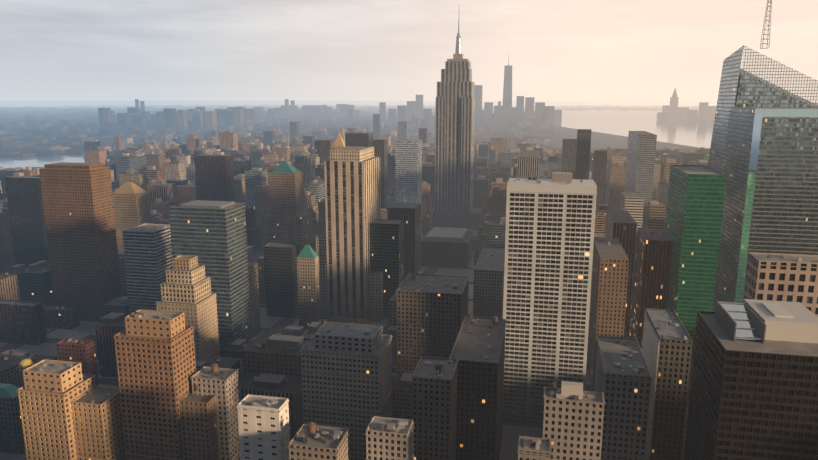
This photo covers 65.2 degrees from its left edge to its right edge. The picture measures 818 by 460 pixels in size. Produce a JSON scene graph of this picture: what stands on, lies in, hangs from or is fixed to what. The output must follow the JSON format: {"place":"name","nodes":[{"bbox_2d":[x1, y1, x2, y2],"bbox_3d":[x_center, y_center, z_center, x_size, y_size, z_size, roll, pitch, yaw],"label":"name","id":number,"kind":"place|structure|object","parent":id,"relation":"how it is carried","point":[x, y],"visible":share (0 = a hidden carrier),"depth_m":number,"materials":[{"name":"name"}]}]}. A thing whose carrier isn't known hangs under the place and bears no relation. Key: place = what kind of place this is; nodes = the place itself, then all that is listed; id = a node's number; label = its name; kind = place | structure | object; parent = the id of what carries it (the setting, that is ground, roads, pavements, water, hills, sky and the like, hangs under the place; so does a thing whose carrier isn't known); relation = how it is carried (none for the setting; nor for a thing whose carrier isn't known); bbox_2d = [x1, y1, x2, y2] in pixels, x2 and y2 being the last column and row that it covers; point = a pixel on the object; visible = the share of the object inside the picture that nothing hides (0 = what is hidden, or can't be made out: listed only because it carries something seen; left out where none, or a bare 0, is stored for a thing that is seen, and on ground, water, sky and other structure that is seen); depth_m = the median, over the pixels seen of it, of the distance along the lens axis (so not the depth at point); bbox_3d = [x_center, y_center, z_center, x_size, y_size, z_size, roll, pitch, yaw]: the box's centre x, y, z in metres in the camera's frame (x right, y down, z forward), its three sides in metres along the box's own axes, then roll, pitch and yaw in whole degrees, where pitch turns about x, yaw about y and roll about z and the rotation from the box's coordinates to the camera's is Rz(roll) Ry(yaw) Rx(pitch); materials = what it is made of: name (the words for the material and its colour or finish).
{"place":"outdoors","nodes":[
{"label":"outdoors","id":0,"kind":"place"},
{"bbox_2d":[0,109,713,167],"bbox_3d":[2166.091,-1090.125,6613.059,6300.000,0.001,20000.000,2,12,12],"label":"water","id":1,"kind":"structure","parent":0,"point":[697,133],"depth_m":5956.99,"materials":[{"name":"white liquid"}]},
{"bbox_2d":[0,100,817,459],"bbox_3d":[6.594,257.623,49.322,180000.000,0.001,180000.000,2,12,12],"label":"ground","id":2,"kind":"structure","parent":0,"point":[600,140],"depth_m":25614.83,"materials":[{"name":"grey"}]},
{"bbox_2d":[0,228,687,459],"bbox_3d":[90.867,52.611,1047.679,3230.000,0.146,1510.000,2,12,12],"label":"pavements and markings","id":3,"kind":"object","parent":2,"relation":"on","point":[511,434],"depth_m":690.45,"materials":[{"name":"concrete"}]},
{"bbox_2d":[0,0,817,459],"bbox_3d":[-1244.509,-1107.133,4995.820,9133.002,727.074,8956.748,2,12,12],"label":"skyscrapers","id":4,"kind":"structure","parent":2,"relation":"on","point":[720,272],"depth_m":552.34,"materials":[{"name":"concrete"}]},
{"bbox_2d":[0,101,817,440],"bbox_3d":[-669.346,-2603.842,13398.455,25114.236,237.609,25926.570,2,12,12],"label":"city blocks","id":5,"kind":"structure","parent":2,"relation":"on","point":[156,149],"depth_m":1406.61,"materials":[{"name":"concrete"}]},
{"bbox_2d":[586,285,632,373],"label":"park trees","id":6,"kind":"object","parent":2,"relation":"on","point":[587,364],"visible":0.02,"depth_m":619.91,"materials":[{"name":"plant"}]},
{"bbox_2d":[0,0,817,100],"label":"sky","id":7,"kind":"structure","parent":0,"point":[51,50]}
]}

